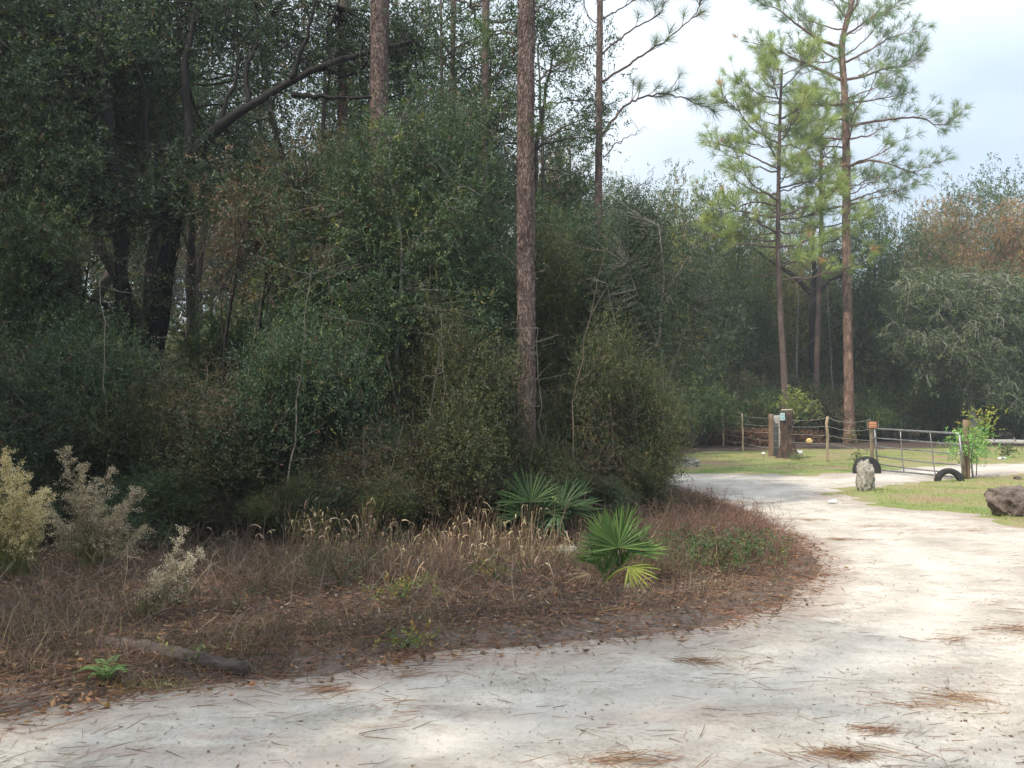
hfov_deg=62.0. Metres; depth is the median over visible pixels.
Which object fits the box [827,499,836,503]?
foam cup
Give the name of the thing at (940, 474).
tyre
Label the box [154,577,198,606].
weed
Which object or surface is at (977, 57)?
sky
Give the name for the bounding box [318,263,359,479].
bare sapling
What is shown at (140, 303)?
background tree
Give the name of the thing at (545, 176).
background tree
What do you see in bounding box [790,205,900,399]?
background tree
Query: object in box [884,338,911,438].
slender tree
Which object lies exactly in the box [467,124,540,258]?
background tree
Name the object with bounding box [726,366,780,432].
woodland bush
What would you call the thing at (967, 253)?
background tree
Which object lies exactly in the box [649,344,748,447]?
woodland bush
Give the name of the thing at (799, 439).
brush pile
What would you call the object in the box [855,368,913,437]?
woodland bush
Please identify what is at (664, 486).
evergreen shrub
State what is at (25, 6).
laurel oak
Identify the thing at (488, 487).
shrub
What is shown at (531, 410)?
bare sapling
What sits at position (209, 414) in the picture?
bare sapling
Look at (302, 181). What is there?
leaved tree
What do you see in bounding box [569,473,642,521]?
shrub
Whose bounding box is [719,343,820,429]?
woodland bush
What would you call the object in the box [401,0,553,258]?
pine tree
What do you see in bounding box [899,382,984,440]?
woodland bush
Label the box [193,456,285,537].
shrub
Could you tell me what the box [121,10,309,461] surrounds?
laurel oak
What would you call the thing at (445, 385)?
bare sapling
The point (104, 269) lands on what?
background tree
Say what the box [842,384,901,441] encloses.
woodland bush
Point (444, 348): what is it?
hanging moss
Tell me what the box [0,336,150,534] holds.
evergreen shrub
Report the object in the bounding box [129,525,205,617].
dog fennel
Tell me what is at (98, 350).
bare sapling
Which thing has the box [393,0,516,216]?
pine tree
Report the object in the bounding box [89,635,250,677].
rotten log
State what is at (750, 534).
weed
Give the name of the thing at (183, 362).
understory bush
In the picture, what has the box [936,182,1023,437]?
background tree
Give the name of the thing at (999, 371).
background tree
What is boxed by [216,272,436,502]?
evergreen shrub
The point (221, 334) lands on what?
understory bush
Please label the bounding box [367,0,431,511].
pine tree
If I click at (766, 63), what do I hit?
pine tree
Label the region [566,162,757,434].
leaved tree
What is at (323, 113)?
open crowned oak
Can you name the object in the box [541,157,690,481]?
evergreen tree
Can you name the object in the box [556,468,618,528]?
shrub
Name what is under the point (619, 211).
background tree
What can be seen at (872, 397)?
woodland bush
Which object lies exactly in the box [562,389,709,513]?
evergreen shrub
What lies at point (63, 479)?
shrub
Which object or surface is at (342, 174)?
evergreen tree
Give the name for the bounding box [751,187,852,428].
background tree
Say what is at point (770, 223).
background tree
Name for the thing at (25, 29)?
laurel oak
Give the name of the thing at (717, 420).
woodland bush
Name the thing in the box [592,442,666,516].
shrub
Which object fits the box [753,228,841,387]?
forked oak
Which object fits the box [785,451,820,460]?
plant
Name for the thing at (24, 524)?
dog fennel
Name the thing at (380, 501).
shrub
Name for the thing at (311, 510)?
weed
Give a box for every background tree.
[0,140,145,311]
[79,136,186,340]
[130,142,279,340]
[181,177,293,337]
[224,154,307,327]
[390,132,514,270]
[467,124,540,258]
[505,122,565,259]
[511,140,623,268]
[556,216,629,323]
[584,168,649,263]
[585,171,662,357]
[602,158,716,444]
[631,163,765,443]
[657,196,733,377]
[665,171,774,394]
[696,202,812,395]
[720,179,815,376]
[727,222,826,389]
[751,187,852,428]
[774,223,879,423]
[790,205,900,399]
[827,185,933,437]
[833,205,968,439]
[880,178,966,437]
[887,171,1012,430]
[909,174,1020,436]
[916,152,1023,431]
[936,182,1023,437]
[944,328,1023,438]
[973,162,1023,278]
[980,193,1023,375]
[999,272,1023,408]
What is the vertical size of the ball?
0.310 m
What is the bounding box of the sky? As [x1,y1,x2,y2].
[72,0,1023,330]
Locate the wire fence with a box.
[717,413,869,461]
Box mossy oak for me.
[871,253,1023,434]
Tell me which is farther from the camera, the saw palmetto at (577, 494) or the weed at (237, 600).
the saw palmetto at (577, 494)
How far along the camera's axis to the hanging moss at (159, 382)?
10.55 m
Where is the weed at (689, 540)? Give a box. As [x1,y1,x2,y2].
[649,524,723,559]
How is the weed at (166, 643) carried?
on the ground at (514, 628)
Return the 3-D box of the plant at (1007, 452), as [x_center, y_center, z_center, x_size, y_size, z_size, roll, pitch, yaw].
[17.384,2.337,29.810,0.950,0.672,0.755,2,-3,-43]
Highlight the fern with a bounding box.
[73,655,129,681]
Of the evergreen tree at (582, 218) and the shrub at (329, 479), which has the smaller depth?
the shrub at (329, 479)
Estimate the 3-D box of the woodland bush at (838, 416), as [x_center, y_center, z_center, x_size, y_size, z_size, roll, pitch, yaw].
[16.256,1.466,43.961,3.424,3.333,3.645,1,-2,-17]
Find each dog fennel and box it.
[0,446,59,578]
[40,445,156,568]
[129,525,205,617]
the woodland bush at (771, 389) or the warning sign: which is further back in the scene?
the woodland bush at (771, 389)
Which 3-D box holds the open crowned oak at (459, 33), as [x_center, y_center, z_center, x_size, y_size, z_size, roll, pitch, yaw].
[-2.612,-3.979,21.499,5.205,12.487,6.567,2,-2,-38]
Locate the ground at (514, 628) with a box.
[0,426,1023,717]
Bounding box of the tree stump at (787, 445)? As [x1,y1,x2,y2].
[775,410,798,458]
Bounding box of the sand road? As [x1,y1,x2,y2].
[0,462,1023,767]
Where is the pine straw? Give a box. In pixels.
[0,473,1023,767]
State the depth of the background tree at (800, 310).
51.01 m
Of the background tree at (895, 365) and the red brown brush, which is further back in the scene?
the background tree at (895, 365)
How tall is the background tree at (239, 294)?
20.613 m
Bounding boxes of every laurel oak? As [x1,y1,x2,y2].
[0,0,73,121]
[0,0,195,341]
[0,0,200,334]
[0,17,229,327]
[6,0,335,478]
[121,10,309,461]
[141,40,394,325]
[268,49,516,476]
[422,112,614,263]
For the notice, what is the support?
attached to the tree stump at (787, 445)
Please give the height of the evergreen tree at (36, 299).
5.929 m
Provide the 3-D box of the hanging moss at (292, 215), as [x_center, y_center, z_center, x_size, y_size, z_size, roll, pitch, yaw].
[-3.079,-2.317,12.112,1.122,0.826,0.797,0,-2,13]
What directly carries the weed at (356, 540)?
on the ground at (514, 628)
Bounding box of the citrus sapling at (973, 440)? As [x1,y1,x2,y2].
[935,421,1010,476]
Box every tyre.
[852,456,880,473]
[934,468,964,480]
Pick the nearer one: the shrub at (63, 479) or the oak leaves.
the oak leaves
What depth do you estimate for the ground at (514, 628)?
6.58 m
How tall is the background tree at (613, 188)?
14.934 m
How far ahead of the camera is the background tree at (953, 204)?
64.71 m
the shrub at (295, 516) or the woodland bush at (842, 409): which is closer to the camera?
the shrub at (295, 516)
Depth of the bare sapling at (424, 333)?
10.82 m
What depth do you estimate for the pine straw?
4.59 m
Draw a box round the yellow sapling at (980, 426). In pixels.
[953,406,1007,475]
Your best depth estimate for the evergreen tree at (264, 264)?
12.66 m
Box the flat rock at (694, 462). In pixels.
[674,457,700,466]
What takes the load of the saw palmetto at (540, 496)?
on the ground at (514, 628)
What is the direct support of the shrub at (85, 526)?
on the ground at (514, 628)
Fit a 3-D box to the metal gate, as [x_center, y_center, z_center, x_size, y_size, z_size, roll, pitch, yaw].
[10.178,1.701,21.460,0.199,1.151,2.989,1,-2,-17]
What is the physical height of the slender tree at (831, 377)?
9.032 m
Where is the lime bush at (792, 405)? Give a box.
[773,384,823,428]
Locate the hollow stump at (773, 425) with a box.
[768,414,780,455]
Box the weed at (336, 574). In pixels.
[308,549,388,594]
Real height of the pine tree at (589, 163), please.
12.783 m
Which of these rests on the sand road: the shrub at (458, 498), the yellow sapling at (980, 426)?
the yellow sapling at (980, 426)
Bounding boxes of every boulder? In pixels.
[855,459,875,490]
[984,484,1023,516]
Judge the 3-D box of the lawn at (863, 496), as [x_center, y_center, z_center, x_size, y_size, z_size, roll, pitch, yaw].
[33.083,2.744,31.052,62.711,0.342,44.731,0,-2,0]
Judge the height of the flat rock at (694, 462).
0.346 m
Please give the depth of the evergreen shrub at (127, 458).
9.53 m
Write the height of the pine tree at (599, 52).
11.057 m
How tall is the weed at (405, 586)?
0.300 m
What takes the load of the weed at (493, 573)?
on the ground at (514, 628)
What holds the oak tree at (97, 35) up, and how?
on the ground at (514, 628)
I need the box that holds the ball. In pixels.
[806,438,812,444]
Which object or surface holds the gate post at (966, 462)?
on the lawn at (863, 496)
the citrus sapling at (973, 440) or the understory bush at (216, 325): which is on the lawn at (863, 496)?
the citrus sapling at (973, 440)
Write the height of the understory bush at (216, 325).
5.264 m
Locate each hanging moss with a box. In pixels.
[16,223,124,291]
[129,366,194,399]
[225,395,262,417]
[258,193,335,242]
[291,240,350,275]
[421,337,480,359]
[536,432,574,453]
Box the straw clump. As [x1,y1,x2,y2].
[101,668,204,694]
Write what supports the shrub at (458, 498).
on the ground at (514, 628)
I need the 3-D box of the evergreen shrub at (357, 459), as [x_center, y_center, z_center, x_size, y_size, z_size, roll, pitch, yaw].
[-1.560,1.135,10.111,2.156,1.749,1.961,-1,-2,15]
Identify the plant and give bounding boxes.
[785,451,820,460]
[842,427,860,444]
[849,449,867,461]
[995,442,1022,456]
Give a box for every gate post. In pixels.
[870,428,873,457]
[963,420,969,478]
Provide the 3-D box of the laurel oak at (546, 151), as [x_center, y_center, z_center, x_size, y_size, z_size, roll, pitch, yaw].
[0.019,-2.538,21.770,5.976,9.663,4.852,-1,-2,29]
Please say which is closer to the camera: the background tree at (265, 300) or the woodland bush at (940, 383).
the background tree at (265, 300)
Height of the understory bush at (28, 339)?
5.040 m
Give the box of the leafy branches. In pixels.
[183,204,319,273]
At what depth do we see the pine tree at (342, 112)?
14.10 m
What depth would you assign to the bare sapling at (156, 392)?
10.05 m
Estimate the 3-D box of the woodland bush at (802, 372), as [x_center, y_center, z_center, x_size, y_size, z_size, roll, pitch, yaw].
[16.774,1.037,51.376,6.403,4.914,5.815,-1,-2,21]
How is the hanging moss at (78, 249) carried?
hanging from the evergreen tree at (36, 299)
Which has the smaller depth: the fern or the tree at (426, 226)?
the fern
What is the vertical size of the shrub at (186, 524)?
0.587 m
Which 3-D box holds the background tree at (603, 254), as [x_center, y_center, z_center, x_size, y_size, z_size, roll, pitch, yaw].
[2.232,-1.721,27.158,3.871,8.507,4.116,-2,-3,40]
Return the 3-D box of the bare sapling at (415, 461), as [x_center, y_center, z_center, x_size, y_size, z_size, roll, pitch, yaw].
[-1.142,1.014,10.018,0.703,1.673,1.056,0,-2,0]
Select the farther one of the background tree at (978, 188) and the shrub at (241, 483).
the background tree at (978, 188)
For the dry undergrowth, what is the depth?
7.36 m
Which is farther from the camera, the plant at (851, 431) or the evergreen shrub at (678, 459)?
the plant at (851, 431)
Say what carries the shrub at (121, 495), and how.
on the ground at (514, 628)
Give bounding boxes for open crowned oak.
[177,0,435,292]
[287,0,515,254]
[304,0,578,232]
[447,0,637,255]
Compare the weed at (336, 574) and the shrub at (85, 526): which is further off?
the shrub at (85, 526)
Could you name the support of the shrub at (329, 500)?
on the ground at (514, 628)
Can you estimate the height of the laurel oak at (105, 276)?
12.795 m
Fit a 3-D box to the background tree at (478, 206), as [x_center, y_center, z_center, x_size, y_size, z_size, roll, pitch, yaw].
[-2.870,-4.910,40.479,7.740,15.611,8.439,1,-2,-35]
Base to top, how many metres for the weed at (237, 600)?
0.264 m
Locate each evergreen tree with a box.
[0,110,184,450]
[184,114,407,503]
[222,112,500,516]
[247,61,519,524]
[253,58,560,493]
[261,155,486,451]
[402,195,594,473]
[465,203,605,477]
[506,171,678,463]
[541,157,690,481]
[571,237,691,473]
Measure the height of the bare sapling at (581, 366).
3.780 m
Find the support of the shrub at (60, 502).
on the ground at (514, 628)
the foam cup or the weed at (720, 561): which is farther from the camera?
the foam cup
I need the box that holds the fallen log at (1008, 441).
[985,437,1023,444]
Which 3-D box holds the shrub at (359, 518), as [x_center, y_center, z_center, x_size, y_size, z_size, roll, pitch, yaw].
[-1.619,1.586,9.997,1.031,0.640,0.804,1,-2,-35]
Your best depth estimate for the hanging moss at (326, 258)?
11.17 m
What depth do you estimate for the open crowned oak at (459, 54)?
16.51 m
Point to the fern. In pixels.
(110, 671)
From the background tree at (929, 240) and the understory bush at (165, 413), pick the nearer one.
the understory bush at (165, 413)
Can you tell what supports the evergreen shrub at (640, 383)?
on the ground at (514, 628)
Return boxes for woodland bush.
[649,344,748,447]
[673,376,753,444]
[703,363,769,437]
[711,386,760,437]
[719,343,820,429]
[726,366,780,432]
[730,378,780,425]
[768,359,835,429]
[773,375,863,441]
[795,380,869,441]
[823,384,867,439]
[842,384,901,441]
[854,369,958,440]
[854,380,905,439]
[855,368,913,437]
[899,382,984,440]
[913,371,1009,436]
[934,375,1023,439]
[976,377,1023,439]
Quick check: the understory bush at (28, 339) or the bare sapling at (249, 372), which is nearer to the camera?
the bare sapling at (249, 372)
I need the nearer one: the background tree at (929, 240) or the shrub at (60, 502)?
the shrub at (60, 502)
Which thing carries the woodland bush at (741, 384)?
on the ground at (514, 628)
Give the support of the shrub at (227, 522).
on the ground at (514, 628)
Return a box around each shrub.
[0,292,214,480]
[0,308,62,473]
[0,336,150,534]
[0,459,89,548]
[0,476,68,542]
[2,457,115,542]
[41,373,288,545]
[58,487,128,541]
[61,492,151,544]
[72,460,219,550]
[82,347,284,539]
[120,487,226,546]
[146,354,390,535]
[161,511,216,541]
[182,478,266,548]
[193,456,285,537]
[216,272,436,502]
[224,472,355,545]
[227,458,359,538]
[247,471,314,538]
[269,466,376,545]
[284,406,460,540]
[334,287,551,536]
[340,494,401,540]
[345,454,436,541]
[398,462,503,539]
[406,497,438,538]
[410,290,551,524]
[429,472,525,531]
[430,462,559,538]
[433,405,600,536]
[484,460,567,530]
[496,365,658,516]
[520,503,556,538]
[536,294,702,512]
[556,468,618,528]
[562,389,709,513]
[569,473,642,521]
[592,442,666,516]
[639,457,681,503]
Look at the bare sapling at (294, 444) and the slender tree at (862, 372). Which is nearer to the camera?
the bare sapling at (294, 444)
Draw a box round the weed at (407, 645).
[361,619,439,653]
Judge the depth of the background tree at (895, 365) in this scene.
46.58 m
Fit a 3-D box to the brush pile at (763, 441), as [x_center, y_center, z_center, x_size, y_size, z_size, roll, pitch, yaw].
[11.430,2.378,38.761,4.422,1.034,2.767,-1,-2,23]
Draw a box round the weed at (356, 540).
[330,521,422,571]
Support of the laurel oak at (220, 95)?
on the ground at (514, 628)
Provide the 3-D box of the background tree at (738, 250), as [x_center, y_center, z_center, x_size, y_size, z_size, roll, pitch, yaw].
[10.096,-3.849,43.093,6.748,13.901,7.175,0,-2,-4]
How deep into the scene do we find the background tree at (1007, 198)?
64.25 m
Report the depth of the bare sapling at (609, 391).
11.60 m
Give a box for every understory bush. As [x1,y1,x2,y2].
[0,273,96,460]
[18,283,143,466]
[94,344,205,471]
[95,336,215,459]
[138,333,215,458]
[163,273,306,475]
[165,311,215,348]
[166,289,250,374]
[172,284,289,464]
[178,302,266,436]
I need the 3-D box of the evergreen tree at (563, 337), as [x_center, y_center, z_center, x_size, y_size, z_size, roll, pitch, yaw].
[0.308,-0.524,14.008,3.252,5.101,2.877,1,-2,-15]
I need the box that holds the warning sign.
[867,421,877,427]
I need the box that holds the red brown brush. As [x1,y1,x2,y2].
[577,476,802,606]
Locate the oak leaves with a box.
[24,585,552,722]
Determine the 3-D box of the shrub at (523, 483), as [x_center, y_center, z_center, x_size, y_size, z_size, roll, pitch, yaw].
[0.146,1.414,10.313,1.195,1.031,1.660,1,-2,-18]
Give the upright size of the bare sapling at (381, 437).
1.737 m
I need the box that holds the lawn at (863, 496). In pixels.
[670,447,1023,527]
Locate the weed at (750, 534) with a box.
[704,523,801,563]
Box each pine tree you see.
[316,0,347,480]
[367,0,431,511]
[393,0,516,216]
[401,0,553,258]
[457,0,584,526]
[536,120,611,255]
[565,0,725,476]
[685,26,881,411]
[729,0,976,442]
[752,88,897,440]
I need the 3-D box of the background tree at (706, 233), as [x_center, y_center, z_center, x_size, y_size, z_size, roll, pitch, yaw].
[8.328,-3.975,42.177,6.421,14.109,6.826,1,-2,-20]
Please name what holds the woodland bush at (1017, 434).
on the ground at (514, 628)
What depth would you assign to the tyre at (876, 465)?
22.27 m
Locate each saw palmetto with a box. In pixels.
[490,465,570,547]
[527,470,605,542]
[563,503,669,591]
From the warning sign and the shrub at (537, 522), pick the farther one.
the warning sign
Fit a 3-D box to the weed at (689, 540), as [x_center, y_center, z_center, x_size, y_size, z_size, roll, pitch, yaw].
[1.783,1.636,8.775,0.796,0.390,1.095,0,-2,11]
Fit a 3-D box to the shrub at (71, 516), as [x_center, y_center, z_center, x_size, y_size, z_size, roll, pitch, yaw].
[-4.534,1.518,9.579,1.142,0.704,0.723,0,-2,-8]
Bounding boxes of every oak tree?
[0,0,191,468]
[0,53,60,382]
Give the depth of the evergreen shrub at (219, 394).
9.91 m
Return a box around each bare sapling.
[25,357,71,486]
[44,310,149,463]
[67,285,135,477]
[120,345,174,471]
[174,381,237,524]
[198,279,297,538]
[257,243,338,541]
[309,353,357,471]
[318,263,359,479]
[344,400,409,482]
[388,249,465,530]
[389,402,440,537]
[420,305,473,532]
[496,249,544,463]
[511,317,562,482]
[512,361,574,521]
[552,241,615,520]
[577,293,641,484]
[587,274,645,514]
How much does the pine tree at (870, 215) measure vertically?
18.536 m
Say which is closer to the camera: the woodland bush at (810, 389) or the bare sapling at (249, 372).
the bare sapling at (249, 372)
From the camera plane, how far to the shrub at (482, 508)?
10.24 m
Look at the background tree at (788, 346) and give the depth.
48.84 m
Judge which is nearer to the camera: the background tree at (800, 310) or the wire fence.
the wire fence
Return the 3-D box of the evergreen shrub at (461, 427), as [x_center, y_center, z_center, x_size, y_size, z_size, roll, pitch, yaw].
[-0.860,0.423,10.670,2.355,3.184,3.187,2,-3,-44]
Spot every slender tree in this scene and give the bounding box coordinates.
[778,269,825,435]
[790,281,856,439]
[861,292,873,438]
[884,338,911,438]
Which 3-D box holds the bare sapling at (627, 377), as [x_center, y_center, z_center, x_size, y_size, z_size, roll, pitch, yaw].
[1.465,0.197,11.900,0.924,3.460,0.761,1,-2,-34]
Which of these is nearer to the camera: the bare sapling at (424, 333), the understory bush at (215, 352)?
the bare sapling at (424, 333)
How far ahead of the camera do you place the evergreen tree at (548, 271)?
13.15 m
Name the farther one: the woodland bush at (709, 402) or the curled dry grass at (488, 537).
the woodland bush at (709, 402)
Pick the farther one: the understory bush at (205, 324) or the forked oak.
the forked oak
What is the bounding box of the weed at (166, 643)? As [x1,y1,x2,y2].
[157,636,228,665]
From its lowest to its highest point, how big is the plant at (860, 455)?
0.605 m
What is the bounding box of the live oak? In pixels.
[0,0,467,476]
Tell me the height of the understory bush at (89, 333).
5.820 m
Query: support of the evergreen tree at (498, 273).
on the ground at (514, 628)
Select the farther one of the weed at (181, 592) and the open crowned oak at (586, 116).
the open crowned oak at (586, 116)
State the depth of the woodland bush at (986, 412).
45.14 m
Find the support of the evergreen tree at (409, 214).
on the ground at (514, 628)
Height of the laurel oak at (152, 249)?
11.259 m
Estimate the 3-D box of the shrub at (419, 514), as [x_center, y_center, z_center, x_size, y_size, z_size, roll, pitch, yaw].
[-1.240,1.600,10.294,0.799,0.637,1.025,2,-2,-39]
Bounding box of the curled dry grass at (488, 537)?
[201,486,601,587]
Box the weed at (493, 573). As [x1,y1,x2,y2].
[465,546,535,585]
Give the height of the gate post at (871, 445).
1.473 m
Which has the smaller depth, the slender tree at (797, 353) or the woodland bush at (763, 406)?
the woodland bush at (763, 406)
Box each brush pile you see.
[691,425,763,445]
[713,426,812,446]
[793,429,834,442]
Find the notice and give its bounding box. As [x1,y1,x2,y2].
[780,413,784,419]
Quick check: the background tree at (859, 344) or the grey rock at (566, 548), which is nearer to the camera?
the grey rock at (566, 548)
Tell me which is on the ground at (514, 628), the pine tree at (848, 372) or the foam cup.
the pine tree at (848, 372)
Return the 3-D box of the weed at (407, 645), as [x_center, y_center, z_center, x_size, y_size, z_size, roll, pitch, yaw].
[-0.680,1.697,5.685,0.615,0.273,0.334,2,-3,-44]
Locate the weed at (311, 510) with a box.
[292,506,351,550]
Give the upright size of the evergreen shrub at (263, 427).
2.426 m
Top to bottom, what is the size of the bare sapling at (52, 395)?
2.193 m
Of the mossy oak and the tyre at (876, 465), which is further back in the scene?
the mossy oak
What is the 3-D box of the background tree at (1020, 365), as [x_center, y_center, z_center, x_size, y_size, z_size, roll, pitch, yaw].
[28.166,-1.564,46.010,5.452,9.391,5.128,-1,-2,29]
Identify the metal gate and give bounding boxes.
[871,428,963,477]
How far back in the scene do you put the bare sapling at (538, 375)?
10.67 m
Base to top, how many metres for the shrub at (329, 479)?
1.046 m
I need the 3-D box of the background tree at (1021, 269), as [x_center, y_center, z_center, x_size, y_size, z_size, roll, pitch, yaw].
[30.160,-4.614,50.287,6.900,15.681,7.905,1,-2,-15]
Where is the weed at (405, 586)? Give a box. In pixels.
[357,571,441,602]
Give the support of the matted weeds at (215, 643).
on the ground at (514, 628)
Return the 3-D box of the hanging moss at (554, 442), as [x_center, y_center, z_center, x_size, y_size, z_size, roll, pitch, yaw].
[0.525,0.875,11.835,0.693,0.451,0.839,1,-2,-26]
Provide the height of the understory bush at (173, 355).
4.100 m
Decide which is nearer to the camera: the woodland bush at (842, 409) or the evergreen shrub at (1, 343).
the evergreen shrub at (1, 343)
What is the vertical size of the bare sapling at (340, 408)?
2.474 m
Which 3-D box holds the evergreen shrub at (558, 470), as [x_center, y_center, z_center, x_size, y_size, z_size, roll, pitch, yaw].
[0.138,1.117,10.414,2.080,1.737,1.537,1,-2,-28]
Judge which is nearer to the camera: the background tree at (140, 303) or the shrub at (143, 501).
the shrub at (143, 501)
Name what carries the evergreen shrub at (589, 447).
on the ground at (514, 628)
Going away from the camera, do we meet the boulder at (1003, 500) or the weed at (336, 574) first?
the weed at (336, 574)
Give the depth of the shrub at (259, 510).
9.57 m
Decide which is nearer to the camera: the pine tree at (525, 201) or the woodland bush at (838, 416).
the pine tree at (525, 201)
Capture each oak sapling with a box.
[167,137,281,405]
[198,145,310,400]
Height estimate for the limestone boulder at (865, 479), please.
0.836 m
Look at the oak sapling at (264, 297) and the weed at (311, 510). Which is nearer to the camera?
the weed at (311, 510)
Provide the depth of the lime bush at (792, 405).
35.79 m
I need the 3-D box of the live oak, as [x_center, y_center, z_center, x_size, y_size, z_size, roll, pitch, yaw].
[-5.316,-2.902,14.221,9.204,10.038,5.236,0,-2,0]
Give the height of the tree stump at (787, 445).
1.740 m
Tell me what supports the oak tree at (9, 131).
on the ground at (514, 628)
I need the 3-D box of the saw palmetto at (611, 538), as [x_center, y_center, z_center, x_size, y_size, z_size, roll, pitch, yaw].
[0.942,1.498,7.471,1.003,0.917,0.579,0,-2,0]
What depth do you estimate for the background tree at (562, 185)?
40.30 m
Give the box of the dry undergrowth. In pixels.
[0,483,809,702]
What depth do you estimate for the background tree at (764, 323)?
46.41 m
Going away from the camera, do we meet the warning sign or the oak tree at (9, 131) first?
the oak tree at (9, 131)
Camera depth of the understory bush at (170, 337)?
31.54 m
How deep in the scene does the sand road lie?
4.88 m
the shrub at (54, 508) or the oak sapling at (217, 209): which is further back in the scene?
the oak sapling at (217, 209)
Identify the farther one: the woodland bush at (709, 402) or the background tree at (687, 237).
the background tree at (687, 237)
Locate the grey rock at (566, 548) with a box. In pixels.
[555,545,576,553]
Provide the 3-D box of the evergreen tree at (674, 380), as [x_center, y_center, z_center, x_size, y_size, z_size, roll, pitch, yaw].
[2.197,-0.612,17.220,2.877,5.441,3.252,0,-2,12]
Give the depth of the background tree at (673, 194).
37.30 m
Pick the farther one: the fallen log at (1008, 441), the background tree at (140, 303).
the background tree at (140, 303)
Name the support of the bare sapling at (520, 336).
on the ground at (514, 628)
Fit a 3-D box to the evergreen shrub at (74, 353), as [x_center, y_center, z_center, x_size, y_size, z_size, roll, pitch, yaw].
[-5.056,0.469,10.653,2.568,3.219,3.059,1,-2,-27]
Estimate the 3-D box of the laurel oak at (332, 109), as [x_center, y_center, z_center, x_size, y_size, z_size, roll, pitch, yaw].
[-2.486,-2.654,19.443,6.147,9.724,5.452,0,-2,-4]
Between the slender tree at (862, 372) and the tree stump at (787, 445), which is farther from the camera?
the slender tree at (862, 372)
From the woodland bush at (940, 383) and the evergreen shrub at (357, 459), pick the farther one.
the woodland bush at (940, 383)
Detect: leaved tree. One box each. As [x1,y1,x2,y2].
[176,111,418,400]
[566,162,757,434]
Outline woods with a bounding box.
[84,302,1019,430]
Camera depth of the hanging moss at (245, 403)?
10.43 m
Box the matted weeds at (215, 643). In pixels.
[0,561,495,698]
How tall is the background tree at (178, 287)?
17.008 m
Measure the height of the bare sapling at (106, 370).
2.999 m
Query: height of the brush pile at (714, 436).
1.148 m
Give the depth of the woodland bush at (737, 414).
40.90 m
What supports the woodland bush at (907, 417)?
on the ground at (514, 628)
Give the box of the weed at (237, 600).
[214,581,268,610]
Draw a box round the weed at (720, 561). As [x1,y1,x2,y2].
[640,524,811,579]
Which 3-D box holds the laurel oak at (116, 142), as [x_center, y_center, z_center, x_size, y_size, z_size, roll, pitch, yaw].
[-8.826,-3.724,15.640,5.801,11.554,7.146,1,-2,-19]
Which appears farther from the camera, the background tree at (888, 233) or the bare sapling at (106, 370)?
the background tree at (888, 233)

